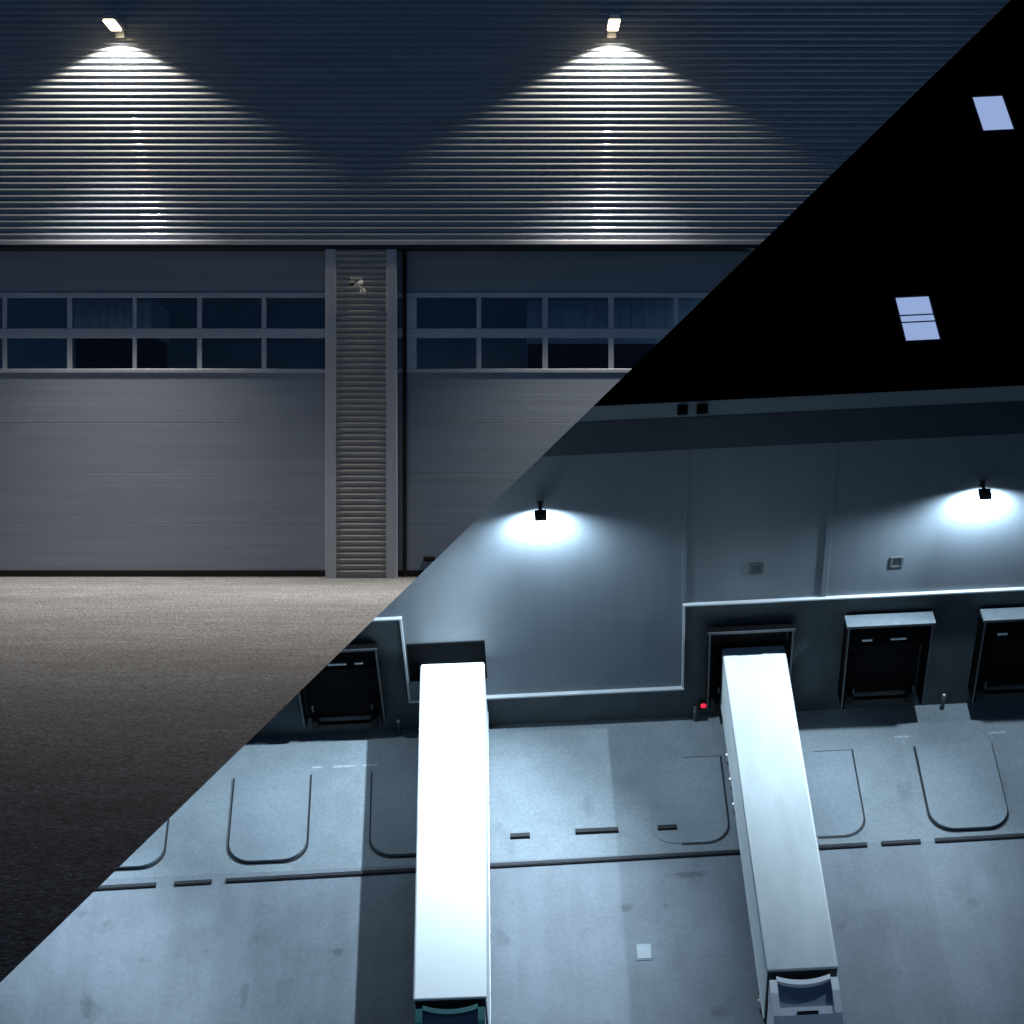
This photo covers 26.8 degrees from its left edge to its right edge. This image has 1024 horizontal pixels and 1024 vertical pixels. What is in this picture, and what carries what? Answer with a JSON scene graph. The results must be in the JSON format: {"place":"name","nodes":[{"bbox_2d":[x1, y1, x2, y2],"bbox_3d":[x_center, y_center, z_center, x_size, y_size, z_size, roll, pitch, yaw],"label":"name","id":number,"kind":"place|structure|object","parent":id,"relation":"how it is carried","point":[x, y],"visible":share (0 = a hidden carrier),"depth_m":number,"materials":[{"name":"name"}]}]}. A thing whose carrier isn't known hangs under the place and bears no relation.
{"place":"outdoors","nodes":[
{"label":"outdoors","id":0,"kind":"place"},
{"bbox_2d":[0,577,416,981],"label":"forecourt","id":1,"kind":"structure","parent":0,"point":[136,713],"depth_m":15.22,"materials":[{"name":"grey asphalt"}]},
{"bbox_2d":[0,0,1010,577],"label":"warehouse","id":2,"kind":"structure","parent":1,"relation":"on","point":[242,190],"depth_m":29.73,"materials":[{"name":"grey ribbed steel cladding"},{"name":"glass"}]},
{"bbox_2d":[102,13,124,37],"bbox_3d":[-5.416,-6.653,29.252,0.170,0.220,0.884,0,0,0],"label":"floodlight","id":3,"kind":"object","parent":2,"relation":"attached to","point":[112,21],"visible":1,"depth_m":29.12,"materials":[{"name":"silver metal"}]},
{"bbox_2d":[74,301,169,368],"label":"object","id":4,"kind":"object","parent":2,"relation":"in","point":[104,353],"visible":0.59,"depth_m":30.68,"materials":[{"name":"blue"}]},
{"bbox_2d":[0,251,324,576],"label":"sectional door","id":5,"kind":"structure","parent":2,"relation":"in","point":[199,472],"depth_m":30.03,"materials":[{"name":"grey metal"}]},
{"bbox_2d":[350,277,365,293],"bbox_3d":[-2.121,-3.109,29.530,0.197,0.196,0.361,0,0,0],"label":"security camera","id":6,"kind":"object","parent":2,"relation":"attached to","point":[358,282],"visible":1,"depth_m":29.46,"materials":[{"name":"white plastic"}]},
{"bbox_2d":[398,251,751,576],"bbox_3d":[1.051,-1.563,30.031,5.451,4.971,0.101,0,0,0],"label":"sectional door","id":7,"kind":"structure","parent":2,"relation":"in","point":[466,436],"depth_m":30.03,"materials":[{"name":"grey metal"}]},
{"bbox_2d":[526,301,700,368],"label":"window","id":8,"kind":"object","parent":2,"relation":"in","point":[582,353],"visible":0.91,"depth_m":30.64,"materials":[{"name":"blue glass"}]},
{"bbox_2d":[606,13,620,37],"bbox_3d":[1.377,-6.653,29.252,0.170,0.220,0.884,0,0,0],"label":"floodlight","id":9,"kind":"object","parent":2,"relation":"attached to","point":[613,23],"visible":1,"depth_m":29.08,"materials":[{"name":"silver metal"}]},
{"bbox_2d":[0,838,1023,1023],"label":"yard","id":10,"kind":"structure","parent":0,"point":[930,932],"depth_m":83.53,"materials":[{"name":"concrete"}]},
{"bbox_2d":[95,882,156,890],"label":"kerb","id":11,"kind":"structure","parent":10,"relation":"on","point":[127,886],"depth_m":86.26,"materials":[{"name":"grey concrete"}]},
{"bbox_2d":[174,879,211,885],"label":"kerb","id":12,"kind":"structure","parent":10,"relation":"on","point":[193,882],"depth_m":86.26,"materials":[{"name":"grey concrete"}]},
{"bbox_2d":[413,662,491,1023],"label":"semi truck","id":13,"kind":"object","parent":10,"relation":"on","point":[452,973],"visible":1,"depth_m":81.80,"materials":[{"name":"silver metal"}]},
{"bbox_2d":[226,842,867,882],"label":"kerb","id":14,"kind":"structure","parent":10,"relation":"on","point":[521,864],"depth_m":86.25,"materials":[{"name":"grey concrete"}]},
{"bbox_2d":[635,943,652,960],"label":"drain cover","id":15,"kind":"object","parent":10,"relation":"on","point":[644,951],"visible":1,"depth_m":83.06,"materials":[{"name":"metal"}]},
{"bbox_2d":[720,645,842,1023],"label":"semi truck","id":16,"kind":"object","parent":10,"relation":"on","point":[795,957],"visible":1,"depth_m":81.57,"materials":[{"name":"silver metal"}]},
{"bbox_2d":[881,839,920,845],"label":"kerb","id":17,"kind":"structure","parent":10,"relation":"on","point":[900,842],"depth_m":86.25,"materials":[{"name":"grey concrete"}]},
{"bbox_2d":[106,700,1023,879],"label":"apron","id":18,"kind":"object","parent":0,"point":[553,786],"visible":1,"depth_m":89.42,"materials":[{"name":"concrete"}]},
{"bbox_2d":[118,821,166,868],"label":"paved pad","id":19,"kind":"object","parent":18,"relation":"on","point":[148,852],"visible":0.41,"depth_m":87.37,"materials":[{"name":"concrete"}]},
{"bbox_2d":[115,818,169,871],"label":"pad joint","id":20,"kind":"object","parent":18,"relation":"on","point":[150,866],"visible":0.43,"depth_m":87.16,"materials":[{"name":"black rubber"}]},
{"bbox_2d":[229,773,309,862],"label":"paved pad","id":21,"kind":"object","parent":18,"relation":"on","point":[269,819],"visible":1,"depth_m":88.40,"materials":[{"name":"concrete"}]},
{"bbox_2d":[227,775,311,864],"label":"pad joint","id":22,"kind":"object","parent":18,"relation":"on","point":[266,863],"visible":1,"depth_m":87.52,"materials":[{"name":"black rubber"}]},
{"bbox_2d":[333,765,353,767],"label":"painted dash","id":23,"kind":"object","parent":18,"relation":"on","point":[343,766],"visible":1,"depth_m":90.43,"materials":[{"name":"paint"}]},
{"bbox_2d":[369,772,415,858],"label":"pad joint","id":24,"kind":"object","parent":18,"relation":"on","point":[382,855],"visible":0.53,"depth_m":87.28,"materials":[{"name":"black rubber"}]},
{"bbox_2d":[371,768,417,855],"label":"paved pad","id":25,"kind":"object","parent":18,"relation":"on","point":[394,812],"visible":0.51,"depth_m":88.36,"materials":[{"name":"concrete"}]},
{"bbox_2d":[396,719,401,735],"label":"bollard","id":26,"kind":"object","parent":18,"relation":"on","point":[398,727],"visible":1,"depth_m":91.20,"materials":[{"name":"grey metal"}]},
{"bbox_2d":[510,832,529,838],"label":"wheel stop","id":27,"kind":"object","parent":18,"relation":"on","point":[519,835],"visible":1,"depth_m":87.26,"materials":[{"name":"grey concrete"}]},
{"bbox_2d":[575,827,617,834],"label":"wheel stop","id":28,"kind":"object","parent":18,"relation":"on","point":[602,830],"visible":1,"depth_m":87.29,"materials":[{"name":"black rubber"}]},
{"bbox_2d":[645,756,727,842],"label":"paved pad","id":29,"kind":"object","parent":18,"relation":"on","point":[686,796],"visible":1,"depth_m":88.38,"materials":[{"name":"concrete"}]},
{"bbox_2d":[658,824,676,830],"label":"wheel stop","id":30,"kind":"object","parent":29,"relation":"on","point":[668,827],"visible":1,"depth_m":87.25,"materials":[{"name":"black rubber"}]},
{"bbox_2d":[693,705,697,721],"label":"bollard","id":31,"kind":"object","parent":18,"relation":"on","point":[695,707],"visible":1,"depth_m":91.06,"materials":[{"name":"grey metal"}]},
{"bbox_2d":[682,756,729,844],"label":"pad joint","id":32,"kind":"object","parent":18,"relation":"on","point":[719,839],"visible":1,"depth_m":87.49,"materials":[{"name":"black rubber"}]},
{"bbox_2d":[803,750,862,836],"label":"paved pad","id":33,"kind":"object","parent":18,"relation":"on","point":[834,794],"visible":0.53,"depth_m":88.29,"materials":[{"name":"concrete"}]},
{"bbox_2d":[814,749,865,838],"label":"pad joint","id":34,"kind":"object","parent":18,"relation":"on","point":[854,833],"visible":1,"depth_m":87.41,"materials":[{"name":"black rubber"}]},
{"bbox_2d":[940,693,945,709],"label":"bollard","id":35,"kind":"object","parent":18,"relation":"on","point":[943,701],"visible":1,"depth_m":90.96,"materials":[{"name":"grey metal"}]},
{"bbox_2d":[915,742,1006,829],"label":"paved pad","id":36,"kind":"object","parent":18,"relation":"on","point":[962,786],"visible":1,"depth_m":88.12,"materials":[{"name":"concrete"}]},
{"bbox_2d":[913,743,1008,832],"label":"pad joint","id":37,"kind":"object","parent":18,"relation":"on","point":[977,830],"visible":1,"depth_m":87.12,"materials":[{"name":"black rubber"}]},
{"bbox_2d":[935,833,1023,842],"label":"kerb","id":38,"kind":"structure","parent":18,"relation":"on","point":[979,837],"depth_m":86.24,"materials":[{"name":"grey concrete"}]},
{"bbox_2d":[989,731,1005,733],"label":"painted dash","id":39,"kind":"object","parent":18,"relation":"on","point":[997,732],"visible":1,"depth_m":90.29,"materials":[{"name":"paint"}]},
{"bbox_2d":[253,0,1023,736],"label":"dock building","id":40,"kind":"structure","parent":0,"point":[799,432],"depth_m":85.09,"materials":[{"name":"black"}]},
{"bbox_2d":[534,501,546,520],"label":"wall lamp","id":41,"kind":"object","parent":40,"relation":"attached to","point":[540,514],"visible":1,"depth_m":82.17,"materials":[{"name":"black metal"}]},
{"bbox_2d":[699,700,706,708],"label":"signal light","id":42,"kind":"object","parent":40,"relation":"attached to","point":[702,704],"visible":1,"depth_m":90.92,"materials":[{"name":"red plastic"}]},
{"bbox_2d":[978,480,991,499],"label":"wall lamp","id":43,"kind":"object","parent":40,"relation":"attached to","point":[984,493],"visible":1,"depth_m":82.00,"materials":[{"name":"black metal"}]}
]}

